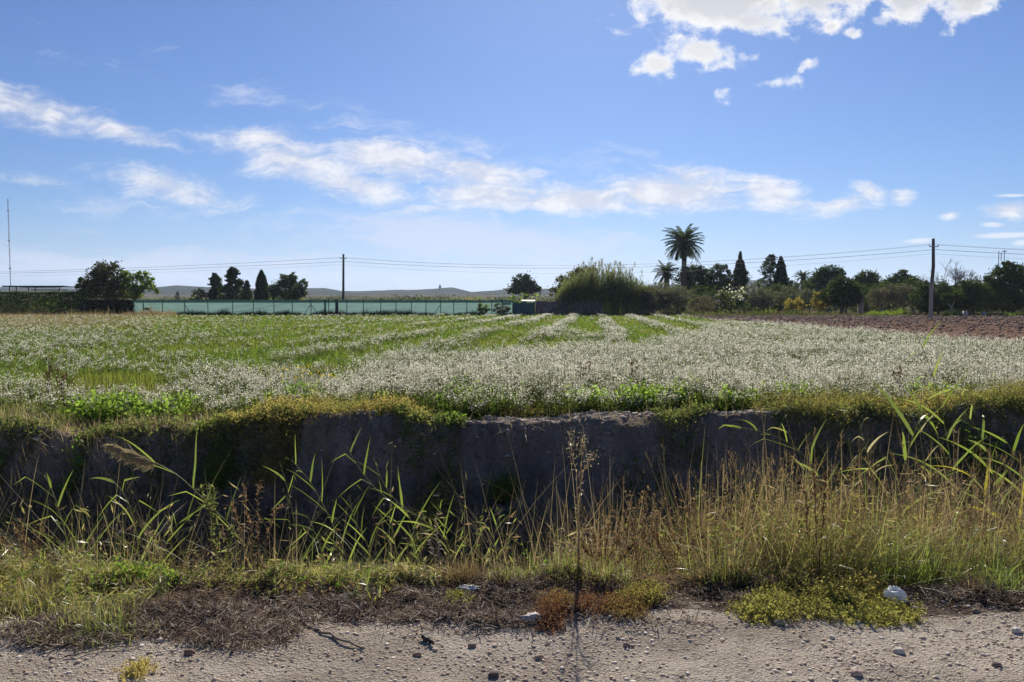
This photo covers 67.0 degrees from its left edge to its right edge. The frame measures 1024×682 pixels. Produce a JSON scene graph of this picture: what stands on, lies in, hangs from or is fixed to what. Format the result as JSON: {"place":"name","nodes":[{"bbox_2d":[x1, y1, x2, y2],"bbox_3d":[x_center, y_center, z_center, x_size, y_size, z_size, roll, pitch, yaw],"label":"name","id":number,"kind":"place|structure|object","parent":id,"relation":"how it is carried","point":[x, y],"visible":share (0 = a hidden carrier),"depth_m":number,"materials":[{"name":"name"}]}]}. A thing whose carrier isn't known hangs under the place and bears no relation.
{"place":"outdoors","nodes":[
{"label":"outdoors","id":0,"kind":"place"},
{"bbox_2d":[0,313,1011,428],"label":"field","id":1,"kind":"structure","parent":0,"point":[393,344],"depth_m":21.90,"materials":[{"name":"plant"}]},
{"bbox_2d":[85,299,149,313],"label":"ivy hedge","id":2,"kind":"object","parent":1,"relation":"on","point":[122,306],"visible":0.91,"depth_m":92.30,"materials":[{"name":"green plant"}]},
{"bbox_2d":[61,384,203,423],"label":"mallow plant","id":3,"kind":"object","parent":1,"relation":"on","point":[105,404],"visible":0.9,"depth_m":10.98,"materials":[{"name":"green plant"}]},
{"bbox_2d":[250,373,326,407],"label":"mallow plant","id":4,"kind":"object","parent":1,"relation":"on","point":[297,385],"visible":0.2,"depth_m":11.69,"materials":[{"name":"green plant"}]},
{"bbox_2d":[0,311,753,416],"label":"dry growth","id":5,"kind":"object","parent":1,"relation":"on","point":[47,322],"visible":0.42,"depth_m":49.21,"materials":[{"name":"plant"}]},
{"bbox_2d":[420,373,527,414],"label":"mallow plant","id":6,"kind":"object","parent":1,"relation":"on","point":[450,399],"visible":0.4,"depth_m":11.55,"materials":[{"name":"green plant"}]},
{"bbox_2d":[0,312,1023,421],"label":"flowers","id":7,"kind":"object","parent":1,"relation":"on","point":[496,359],"visible":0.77,"depth_m":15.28,"materials":[{"name":"white plant"}]},
{"bbox_2d":[495,393,586,417],"bbox_3d":[0.425,0.943,11.382,1.435,0.303,0.840,0,3,0],"label":"saltwort mat","id":8,"kind":"object","parent":1,"relation":"on","point":[532,410],"visible":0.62,"depth_m":11.18,"materials":[{"name":"green plant"}]},
{"bbox_2d":[546,383,615,409],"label":"mallow plant","id":9,"kind":"object","parent":1,"relation":"on","point":[596,391],"visible":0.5,"depth_m":11.44,"materials":[{"name":"green plant"}]},
{"bbox_2d":[612,373,738,410],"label":"mallow plant","id":10,"kind":"object","parent":1,"relation":"on","point":[647,393],"visible":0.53,"depth_m":11.54,"materials":[{"name":"green plant"}]},
{"bbox_2d":[698,382,760,410],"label":"mallow plant","id":11,"kind":"object","parent":1,"relation":"on","point":[731,396],"visible":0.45,"depth_m":11.29,"materials":[{"name":"green plant"}]},
{"bbox_2d":[750,376,821,407],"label":"mallow plant","id":12,"kind":"object","parent":1,"relation":"on","point":[784,385],"visible":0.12,"depth_m":11.65,"materials":[{"name":"green plant"}]},
{"bbox_2d":[0,294,1018,315],"bbox_3d":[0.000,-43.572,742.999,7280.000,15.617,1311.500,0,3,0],"label":"ground","id":13,"kind":"structure","parent":0,"point":[443,295],"depth_m":974.95,"materials":[{"name":"brown soil"}]},
{"bbox_2d":[0,291,90,313],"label":"hedge","id":14,"kind":"object","parent":13,"relation":"on","point":[66,299],"visible":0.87,"depth_m":90.67,"materials":[{"name":"green plant"}]},
{"bbox_2d":[74,260,134,299],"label":"tree","id":15,"kind":"object","parent":13,"relation":"on","point":[103,284],"visible":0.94,"depth_m":96.03,"materials":[{"name":"green plant"}]},
{"bbox_2d":[116,270,161,299],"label":"tree","id":16,"kind":"object","parent":13,"relation":"on","point":[136,289],"visible":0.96,"depth_m":96.88,"materials":[{"name":"green plant"}]},
{"bbox_2d":[205,272,224,299],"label":"conifer","id":17,"kind":"object","parent":13,"relation":"on","point":[215,279],"visible":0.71,"depth_m":128.25,"materials":[{"name":"green plant"}]},
{"bbox_2d":[213,266,244,299],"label":"conifer","id":18,"kind":"object","parent":13,"relation":"on","point":[230,290],"visible":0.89,"depth_m":127.02,"materials":[{"name":"green plant"}]},
{"bbox_2d":[254,269,268,299],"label":"cypress tree","id":19,"kind":"object","parent":13,"relation":"on","point":[261,286],"visible":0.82,"depth_m":123.09,"materials":[{"name":"green plant"}]},
{"bbox_2d":[265,272,308,299],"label":"tree","id":20,"kind":"object","parent":13,"relation":"on","point":[292,285],"visible":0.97,"depth_m":121.02,"materials":[{"name":"green plant"}]},
{"bbox_2d":[80,299,512,314],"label":"windbreak fence","id":21,"kind":"object","parent":13,"relation":"on","point":[306,307],"visible":0.68,"depth_m":92.90,"materials":[{"name":"green fabric"}]},
{"bbox_2d":[0,304,1023,315],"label":"field margin grass","id":22,"kind":"structure","parent":13,"relation":"on","point":[898,312],"depth_m":90.78,"materials":[{"name":"green plant"}]},
{"bbox_2d":[0,291,1023,312],"bbox_3d":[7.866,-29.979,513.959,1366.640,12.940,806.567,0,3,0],"label":"scrub","id":23,"kind":"object","parent":13,"relation":"on","point":[541,298],"visible":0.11,"depth_m":153.22,"materials":[{"name":"green plant"}]},
{"bbox_2d":[503,271,541,299],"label":"pine tree","id":24,"kind":"object","parent":13,"relation":"on","point":[526,284],"visible":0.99,"depth_m":148.93,"materials":[{"name":"green plant"}]},
{"bbox_2d":[513,300,534,314],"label":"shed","id":25,"kind":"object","parent":13,"relation":"on","point":[519,308],"visible":0.84,"depth_m":91.32,"materials":[{"name":"teal metal"}]},
{"bbox_2d":[535,301,602,314],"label":"fence","id":26,"kind":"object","parent":13,"relation":"on","point":[543,307],"depth_m":94.71,"materials":[{"name":"metal"}]},
{"bbox_2d":[547,264,597,296],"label":"tree","id":27,"kind":"object","parent":13,"relation":"on","point":[561,277],"visible":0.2,"depth_m":117.22,"materials":[{"name":"green plant"}]},
{"bbox_2d":[553,257,659,314],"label":"giant cane thicket","id":28,"kind":"object","parent":13,"relation":"on","point":[609,291],"visible":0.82,"depth_m":95.09,"materials":[{"name":"green plant"}]},
{"bbox_2d":[638,284,674,313],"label":"shrub","id":29,"kind":"object","parent":13,"relation":"on","point":[663,303],"visible":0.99,"depth_m":94.33,"materials":[{"name":"green plant"}]},
{"bbox_2d":[652,260,680,312],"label":"palm tree","id":30,"kind":"object","parent":13,"relation":"on","point":[666,276],"visible":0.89,"depth_m":121.23,"materials":[{"name":"green plant"}]},
{"bbox_2d":[656,281,698,314],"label":"olive tree","id":31,"kind":"object","parent":13,"relation":"on","point":[682,298],"visible":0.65,"depth_m":95.44,"materials":[{"name":"green plant"}]},
{"bbox_2d":[661,224,705,311],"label":"palm tree","id":32,"kind":"object","parent":13,"relation":"on","point":[682,242],"visible":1,"depth_m":123.77,"materials":[{"name":"green plant"}]},
{"bbox_2d":[672,262,716,309],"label":"pine tree","id":33,"kind":"object","parent":13,"relation":"on","point":[698,274],"visible":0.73,"depth_m":126.80,"materials":[{"name":"green plant"}]},
{"bbox_2d":[685,294,720,311],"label":"shrub","id":34,"kind":"object","parent":13,"relation":"on","point":[707,306],"visible":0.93,"depth_m":96.66,"materials":[{"name":"green plant"}]},
{"bbox_2d":[688,283,733,312],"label":"shrub","id":35,"kind":"object","parent":13,"relation":"on","point":[711,293],"visible":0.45,"depth_m":105.46,"materials":[{"name":"green plant"}]},
{"bbox_2d":[697,263,733,308],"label":"pine tree","id":36,"kind":"object","parent":13,"relation":"on","point":[725,281],"visible":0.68,"depth_m":126.79,"materials":[{"name":"green plant"}]},
{"bbox_2d":[708,284,752,313],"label":"flowering bush","id":37,"kind":"object","parent":13,"relation":"on","point":[740,298],"visible":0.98,"depth_m":98.28,"materials":[{"name":"green plant"}]},
{"bbox_2d":[731,251,751,312],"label":"cypress tree","id":38,"kind":"object","parent":13,"relation":"on","point":[740,273],"visible":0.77,"depth_m":117.13,"materials":[{"name":"green plant"}]},
{"bbox_2d":[734,281,769,312],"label":"shrub","id":39,"kind":"object","parent":13,"relation":"on","point":[746,288],"visible":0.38,"depth_m":107.51,"materials":[{"name":"green plant"}]},
{"bbox_2d":[749,288,779,312],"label":"olive tree","id":40,"kind":"object","parent":13,"relation":"on","point":[763,302],"visible":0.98,"depth_m":105.57,"materials":[{"name":"green plant"}]},
{"bbox_2d":[751,254,782,312],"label":"conifer","id":41,"kind":"object","parent":13,"relation":"on","point":[768,272],"visible":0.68,"depth_m":120.19,"materials":[{"name":"green plant"}]},
{"bbox_2d":[772,256,789,312],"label":"cypress tree","id":42,"kind":"object","parent":13,"relation":"on","point":[781,271],"visible":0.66,"depth_m":119.12,"materials":[{"name":"green plant"}]},
{"bbox_2d":[772,285,804,311],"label":"olive tree","id":43,"kind":"object","parent":13,"relation":"on","point":[781,298],"visible":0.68,"depth_m":106.43,"materials":[{"name":"green plant"}]},
{"bbox_2d":[801,264,846,294],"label":"pine tree","id":44,"kind":"object","parent":13,"relation":"on","point":[824,275],"visible":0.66,"depth_m":123.67,"materials":[{"name":"green plant"}]},
{"bbox_2d":[818,274,864,313],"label":"carob tree","id":45,"kind":"object","parent":13,"relation":"on","point":[848,293],"visible":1,"depth_m":95.16,"materials":[{"name":"green plant"}]},
{"bbox_2d":[850,269,882,310],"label":"pine tree","id":46,"kind":"object","parent":13,"relation":"on","point":[865,278],"visible":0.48,"depth_m":125.80,"materials":[{"name":"green plant"}]},
{"bbox_2d":[862,283,896,312],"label":"fruit tree","id":47,"kind":"object","parent":13,"relation":"on","point":[884,295],"visible":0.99,"depth_m":94.59,"materials":[{"name":"green plant"}]},
{"bbox_2d":[884,283,913,310],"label":"fruit tree","id":48,"kind":"object","parent":13,"relation":"on","point":[898,295],"visible":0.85,"depth_m":94.54,"materials":[{"name":"green plant"}]},
{"bbox_2d":[882,269,923,310],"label":"pine tree","id":49,"kind":"object","parent":13,"relation":"on","point":[895,277],"visible":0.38,"depth_m":121.07,"materials":[{"name":"green plant"}]},
{"bbox_2d":[907,276,969,314],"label":"tree","id":50,"kind":"object","parent":13,"relation":"on","point":[939,289],"visible":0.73,"depth_m":90.38,"materials":[{"name":"green plant"}]},
{"bbox_2d":[916,257,982,311],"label":"bare tree","id":51,"kind":"object","parent":13,"relation":"on","point":[960,276],"visible":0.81,"depth_m":97.48,"materials":[{"name":"grey plant"}]},
{"bbox_2d":[947,278,1001,314],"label":"tree","id":52,"kind":"object","parent":13,"relation":"on","point":[974,294],"visible":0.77,"depth_m":90.98,"materials":[{"name":"green plant"}]},
{"bbox_2d":[978,260,1023,313],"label":"tree","id":53,"kind":"object","parent":13,"relation":"on","point":[1008,285],"visible":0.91,"depth_m":91.95,"materials":[{"name":"green plant"}]},
{"bbox_2d":[0,280,1021,294],"bbox_3d":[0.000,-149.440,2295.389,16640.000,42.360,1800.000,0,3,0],"label":"hills","id":54,"kind":"structure","parent":0,"point":[172,290],"depth_m":1665.49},
{"bbox_2d":[0,403,1023,625],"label":"ditch","id":55,"kind":"object","parent":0,"point":[521,453],"visible":0.22,"depth_m":9.92,"materials":[{"name":"grey concrete"}]},
{"bbox_2d":[0,518,62,569],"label":"dry bush","id":56,"kind":"object","parent":55,"relation":"on","point":[26,548],"visible":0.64,"depth_m":4.97,"materials":[{"name":"brown plant"}]},
{"bbox_2d":[15,469,101,566],"bbox_3d":[-3.274,1.509,5.577,0.583,1.324,0.211,0,3,-7],"label":"reed","id":57,"kind":"object","parent":55,"relation":"on","point":[49,483],"visible":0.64,"depth_m":5.57,"materials":[{"name":"green plant"}]},
{"bbox_2d":[42,427,96,501],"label":"leafy weed","id":58,"kind":"object","parent":55,"relation":"on","point":[79,463],"visible":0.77,"depth_m":9.72,"materials":[{"name":"green plant"}]},
{"bbox_2d":[91,477,175,561],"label":"reed","id":59,"kind":"object","parent":55,"relation":"on","point":[110,480],"visible":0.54,"depth_m":6.28,"materials":[{"name":"green plant"}]},
{"bbox_2d":[94,549,196,591],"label":"leafy weed","id":60,"kind":"object","parent":55,"relation":"on","point":[139,570],"visible":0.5,"depth_m":4.48,"materials":[{"name":"green plant"}]},
{"bbox_2d":[101,422,273,570],"bbox_3d":[-2.352,1.493,5.702,1.284,1.781,0.341,-1,3,-10],"label":"reed","id":61,"kind":"object","parent":55,"relation":"on","point":[123,454],"visible":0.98,"depth_m":5.64,"materials":[{"name":"green plant"}]},
{"bbox_2d":[196,482,236,578],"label":"weed","id":62,"kind":"object","parent":55,"relation":"on","point":[212,494],"visible":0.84,"depth_m":4.87,"materials":[{"name":"green plant"}]},
{"bbox_2d":[196,421,247,491],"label":"feathery bush","id":63,"kind":"object","parent":55,"relation":"on","point":[217,463],"visible":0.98,"depth_m":9.75,"materials":[{"name":"green plant"}]},
{"bbox_2d":[230,480,285,581],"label":"dry weed","id":64,"kind":"object","parent":55,"relation":"on","point":[257,515],"visible":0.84,"depth_m":4.81,"materials":[{"name":"brown plant"}]},
{"bbox_2d":[238,398,310,496],"bbox_3d":[-3.051,1.353,9.947,0.955,1.323,0.917,0,3,0],"label":"saltwort mat","id":65,"kind":"object","parent":55,"relation":"on","point":[273,465],"visible":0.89,"depth_m":10.00,"materials":[{"name":"green plant"}]},
{"bbox_2d":[200,384,434,470],"bbox_3d":[-2.559,1.156,10.673,3.000,1.125,1.787,0,3,0],"label":"saltwort mat","id":66,"kind":"object","parent":55,"relation":"on","point":[370,404],"visible":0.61,"depth_m":10.24,"materials":[{"name":"green plant"}]},
{"bbox_2d":[289,444,364,569],"bbox_3d":[-1.561,1.833,6.476,0.808,2.123,0.206,1,3,12],"label":"reed","id":67,"kind":"object","parent":55,"relation":"on","point":[311,472],"visible":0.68,"depth_m":6.47,"materials":[{"name":"green plant"}]},
{"bbox_2d":[330,427,441,561],"bbox_3d":[-1.027,1.755,6.375,0.982,2.055,0.371,0,3,0],"label":"reed","id":68,"kind":"object","parent":55,"relation":"on","point":[398,506],"visible":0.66,"depth_m":6.38,"materials":[{"name":"green plant"}]},
{"bbox_2d":[364,457,469,562],"bbox_3d":[-0.779,1.751,6.044,0.902,1.691,0.255,0,3,0],"label":"reed","id":69,"kind":"object","parent":55,"relation":"on","point":[428,525],"visible":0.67,"depth_m":6.07,"materials":[{"name":"green plant"}]},
{"bbox_2d":[398,444,476,546],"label":"lacy weed","id":70,"kind":"object","parent":55,"relation":"on","point":[434,514],"visible":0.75,"depth_m":9.52,"materials":[{"name":"green plant"}]},
{"bbox_2d":[421,551,489,585],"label":"dry tussock","id":71,"kind":"object","parent":55,"relation":"on","point":[462,576],"visible":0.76,"depth_m":4.47,"materials":[{"name":"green plant"}]},
{"bbox_2d":[481,460,534,504],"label":"feathery bush","id":72,"kind":"object","parent":55,"relation":"on","point":[503,487],"visible":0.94,"depth_m":9.89,"materials":[{"name":"green plant"}]},
{"bbox_2d":[0,400,1022,480],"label":"bank clods","id":73,"kind":"object","parent":55,"relation":"on","point":[547,420],"visible":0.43,"depth_m":10.48,"materials":[{"name":"brown soil"}]},
{"bbox_2d":[0,378,1023,580],"bbox_3d":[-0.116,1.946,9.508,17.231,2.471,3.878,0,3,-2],"label":"bank growth","id":74,"kind":"object","parent":55,"relation":"on","point":[104,429],"visible":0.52,"depth_m":9.95,"materials":[{"name":"green plant"}]},
{"bbox_2d":[0,441,1023,614],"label":"wild herbs","id":75,"kind":"object","parent":55,"relation":"on","point":[93,579],"visible":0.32,"depth_m":4.68,"materials":[{"name":"green plant"}]},
{"bbox_2d":[0,555,1023,653],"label":"dead litter","id":76,"kind":"object","parent":55,"relation":"on","point":[487,608],"visible":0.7,"depth_m":4.04,"materials":[{"name":"brown plant"}]},
{"bbox_2d":[0,401,1023,651],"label":"wild grass","id":77,"kind":"structure","parent":55,"relation":"on","point":[978,573],"depth_m":4.70,"materials":[{"name":"plant"}]},
{"bbox_2d":[0,407,1023,583],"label":"ditch growth","id":78,"kind":"object","parent":55,"relation":"on","point":[274,543],"visible":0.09,"depth_m":5.55,"materials":[{"name":"plant"}]},
{"bbox_2d":[522,585,579,636],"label":"saltwort plant","id":79,"kind":"object","parent":55,"relation":"on","point":[553,604],"visible":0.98,"depth_m":3.98,"materials":[{"name":"red plant"}]},
{"bbox_2d":[566,431,598,565],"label":"dry weed","id":80,"kind":"object","parent":55,"relation":"on","point":[578,523],"visible":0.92,"depth_m":4.54,"materials":[{"name":"plant"}]},
{"bbox_2d":[576,520,638,569],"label":"dry bush","id":81,"kind":"object","parent":55,"relation":"on","point":[617,541],"visible":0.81,"depth_m":4.77,"materials":[{"name":"brown plant"}]},
{"bbox_2d":[560,575,674,621],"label":"saltwort plant","id":82,"kind":"object","parent":55,"relation":"on","point":[629,599],"visible":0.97,"depth_m":4.10,"materials":[{"name":"green plant"}]},
{"bbox_2d":[599,485,676,575],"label":"dry bush","id":83,"kind":"object","parent":55,"relation":"on","point":[635,518],"visible":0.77,"depth_m":5.16,"materials":[{"name":"brown plant"}]},
{"bbox_2d":[649,496,706,582],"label":"dry bush","id":84,"kind":"object","parent":55,"relation":"on","point":[659,544],"visible":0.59,"depth_m":5.27,"materials":[{"name":"brown plant"}]},
{"bbox_2d":[666,396,718,469],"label":"leafy weed","id":85,"kind":"object","parent":55,"relation":"on","point":[696,451],"visible":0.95,"depth_m":10.43,"materials":[{"name":"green plant"}]},
{"bbox_2d":[667,486,741,570],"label":"dry bush","id":86,"kind":"object","parent":55,"relation":"on","point":[710,512],"visible":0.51,"depth_m":5.27,"materials":[{"name":"brown plant"}]},
{"bbox_2d":[544,427,1023,581],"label":"dry seed heads","id":87,"kind":"object","parent":55,"relation":"on","point":[859,521],"visible":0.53,"depth_m":5.45,"materials":[{"name":"beige plant"}]},
{"bbox_2d":[720,419,848,522],"bbox_3d":[2.261,1.715,6.340,1.124,2.190,0.362,0,3,0],"label":"reed","id":88,"kind":"object","parent":55,"relation":"on","point":[812,447],"visible":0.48,"depth_m":6.36,"materials":[{"name":"green plant"}]},
{"bbox_2d":[801,470,826,578],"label":"dock plant","id":89,"kind":"object","parent":55,"relation":"on","point":[814,486],"visible":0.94,"depth_m":4.65,"materials":[{"name":"plant"}]},
{"bbox_2d":[721,564,929,627],"bbox_3d":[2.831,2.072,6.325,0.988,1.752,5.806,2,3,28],"label":"saltwort mat","id":90,"kind":"object","parent":55,"relation":"on","point":[841,601],"visible":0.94,"depth_m":4.10,"materials":[{"name":"green plant"}]},
{"bbox_2d":[734,374,1023,446],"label":"saltwort mat","id":91,"kind":"object","parent":55,"relation":"on","point":[1017,389],"visible":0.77,"depth_m":11.12,"materials":[{"name":"green plant"}]},
{"bbox_2d":[883,585,907,602],"bbox_3d":[2.134,1.429,4.293,0.119,0.135,0.110,-2,4,-36],"label":"plastic bag","id":92,"kind":"object","parent":55,"relation":"on","point":[891,591],"visible":0.56,"depth_m":4.28,"materials":[{"name":"white plastic"}]},
{"bbox_2d":[835,376,967,512],"bbox_3d":[3.215,1.521,6.503,1.007,2.432,0.503,0,3,0],"label":"reed","id":93,"kind":"object","parent":55,"relation":"on","point":[907,425],"visible":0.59,"depth_m":6.47,"materials":[{"name":"green plant"}]},
{"bbox_2d":[892,324,987,528],"bbox_3d":[3.698,1.323,6.730,0.763,3.013,0.398,2,3,32],"label":"reed","id":94,"kind":"object","parent":55,"relation":"on","point":[952,427],"visible":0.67,"depth_m":6.65,"materials":[{"name":"green plant"}]},
{"bbox_2d":[946,413,1009,477],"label":"leafy weed","id":95,"kind":"object","parent":55,"relation":"on","point":[977,449],"visible":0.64,"depth_m":10.73,"materials":[{"name":"green plant"}]},
{"bbox_2d":[939,403,1023,527],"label":"reed","id":96,"kind":"object","parent":55,"relation":"on","point":[983,448],"visible":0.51,"depth_m":6.56,"materials":[{"name":"green plant"}]},
{"bbox_2d":[971,424,1023,502],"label":"reed","id":97,"kind":"object","parent":55,"relation":"on","point":[1014,446],"visible":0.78,"depth_m":6.36,"materials":[{"name":"green plant"}]},
{"bbox_2d":[0,582,1023,681],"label":"dirt track","id":98,"kind":"structure","parent":0,"point":[707,672],"depth_m":3.56,"materials":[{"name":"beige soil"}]},
{"bbox_2d":[111,654,160,681],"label":"weed","id":99,"kind":"object","parent":98,"relation":"on","point":[137,667],"visible":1,"depth_m":3.37,"materials":[{"name":"yellow plant"}]},
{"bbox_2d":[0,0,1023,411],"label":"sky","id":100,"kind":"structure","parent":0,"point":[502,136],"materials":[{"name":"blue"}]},
{"bbox_2d":[683,314,1023,342],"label":"ploughed soil","id":101,"kind":"structure","parent":0,"point":[962,329],"depth_m":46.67,"materials":[{"name":"brown soil"}]},
{"bbox_2d":[929,238,938,317],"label":"utility pole","id":102,"kind":"object","parent":101,"relation":"on","point":[933,246],"visible":0.88,"depth_m":75.69,"materials":[{"name":"wood"}]},
{"bbox_2d":[36,249,1010,272],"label":"overhead cable","id":103,"kind":"object","parent":102,"relation":"attached to","point":[608,267],"visible":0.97,"depth_m":86.87,"materials":[{"name":"metal"}]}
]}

